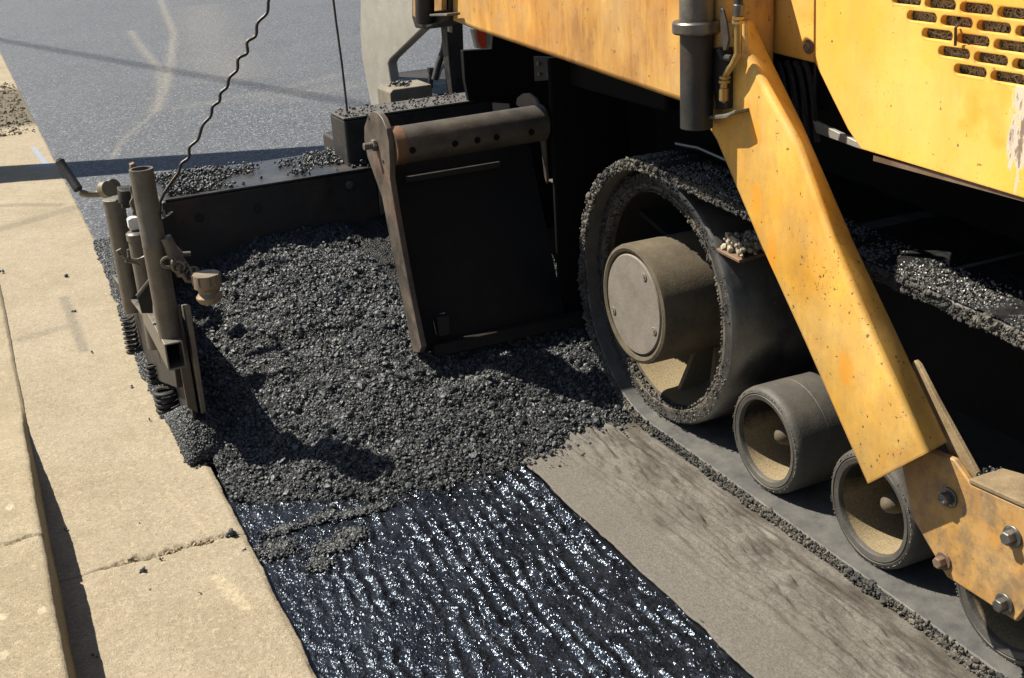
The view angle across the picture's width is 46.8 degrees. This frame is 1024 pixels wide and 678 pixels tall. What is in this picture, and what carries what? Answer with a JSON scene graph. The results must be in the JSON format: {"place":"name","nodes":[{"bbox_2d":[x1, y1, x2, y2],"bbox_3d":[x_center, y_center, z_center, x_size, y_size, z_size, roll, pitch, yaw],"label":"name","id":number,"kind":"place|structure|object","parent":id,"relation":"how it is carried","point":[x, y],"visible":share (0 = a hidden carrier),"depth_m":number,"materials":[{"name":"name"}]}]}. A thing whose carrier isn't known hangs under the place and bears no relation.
{"place":"outdoors","nodes":[
{"label":"outdoors","id":0,"kind":"place"},
{"bbox_2d":[0,0,479,239],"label":"road","id":1,"kind":"structure","parent":0,"point":[110,89],"depth_m":11.45,"materials":[{"name":"grey asphalt"}]},
{"bbox_2d":[212,465,752,677],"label":"milled road","id":2,"kind":"structure","parent":0,"point":[532,575],"depth_m":3.04,"materials":[{"name":"black asphalt"}]},
{"bbox_2d":[253,498,408,575],"bbox_3d":[-0.542,0.539,3.393,0.464,0.022,0.330,-37,39,-54],"label":"spilled mix","id":3,"kind":"object","parent":2,"relation":"on","point":[341,539],"visible":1,"depth_m":3.32,"materials":[{"name":"black asphalt"}]},
{"bbox_2d":[210,363,1023,473],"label":"ground","id":4,"kind":"structure","parent":0,"point":[987,445],"depth_m":3.70,"materials":[{"name":"black asphalt"}]},
{"bbox_2d":[0,285,76,677],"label":"kerb","id":5,"kind":"structure","parent":4,"relation":"on","point":[34,639],"depth_m":3.01,"materials":[{"name":"concrete"}]},
{"bbox_2d":[0,53,316,677],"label":"gutter","id":6,"kind":"object","parent":4,"relation":"on","point":[113,470],"visible":0.94,"depth_m":3.63,"materials":[{"name":"concrete"}]},
{"bbox_2d":[0,82,35,136],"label":"dirt patch","id":7,"kind":"object","parent":6,"relation":"on","point":[25,119],"visible":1,"depth_m":9.98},
{"bbox_2d":[93,237,224,468],"bbox_3d":[-1.581,-0.113,4.969,0.162,0.128,2.950,-13,23,-22],"label":"gutter spill","id":8,"kind":"object","parent":6,"relation":"on","point":[199,439],"visible":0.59,"depth_m":3.86,"materials":[{"name":"black asphalt"}]},
{"bbox_2d":[104,533,238,569],"bbox_3d":[-0.947,0.593,3.285,0.382,0.028,0.035,-13,23,-22],"label":"concrete rubble","id":9,"kind":"object","parent":6,"relation":"on","point":[132,560],"visible":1,"depth_m":3.28,"materials":[{"name":"beige concrete"}]},
{"bbox_2d":[224,528,236,536],"bbox_3d":[-0.792,0.547,3.329,0.034,0.029,0.026,0,22,9],"label":"asphalt crumb","id":10,"kind":"object","parent":6,"relation":"on","point":[232,532],"visible":1,"depth_m":3.32,"materials":[{"name":"black asphalt"}]},
{"bbox_2d":[174,212,641,514],"bbox_3d":[-0.386,0.001,4.220,1.541,0.483,1.806,-13,23,-22],"label":"asphalt heap","id":11,"kind":"object","parent":4,"relation":"on","point":[321,380],"visible":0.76,"depth_m":3.97,"materials":[{"name":"black asphalt"}]},
{"bbox_2d":[55,0,1023,677],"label":"asphalt paver","id":12,"kind":"object","parent":4,"relation":"on","point":[737,220],"visible":1,"depth_m":3.26,"materials":[{"name":"yellow metal"}]},
{"bbox_2d":[159,0,269,213],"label":"twisted wire","id":13,"kind":"object","parent":12,"relation":"attached to","point":[226,87],"visible":0.99,"depth_m":4.49,"materials":[{"name":"metal"}]},
{"bbox_2d":[154,147,369,196],"bbox_3d":[-1.025,-0.704,4.880,0.852,0.040,0.384,-13,23,-22],"label":"loose mix","id":14,"kind":"object","parent":12,"relation":"on","point":[180,187],"visible":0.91,"depth_m":4.85,"materials":[{"name":"black asphalt"}]},
{"bbox_2d":[332,0,347,113],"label":"thin cable","id":15,"kind":"object","parent":12,"relation":"on","point":[340,54],"visible":0.86,"depth_m":4.81,"materials":[{"name":"metal"}]},
{"bbox_2d":[388,79,411,86],"bbox_3d":[-0.512,-1.163,5.365,0.102,0.026,0.121,-2,22,3],"label":"loose mix","id":16,"kind":"object","parent":12,"relation":"on","point":[402,83],"visible":1,"depth_m":5.34,"materials":[{"name":"black asphalt"}]},
{"bbox_2d":[335,92,465,116],"bbox_3d":[-0.434,-0.997,5.007,0.634,0.019,0.199,-13,23,-22],"label":"loose mix","id":17,"kind":"object","parent":12,"relation":"on","point":[402,106],"visible":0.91,"depth_m":4.99,"materials":[{"name":"black asphalt"}]},
{"bbox_2d":[523,419,980,677],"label":"road surface","id":18,"kind":"object","parent":4,"relation":"on","point":[752,593],"visible":0.27,"depth_m":3.07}
]}

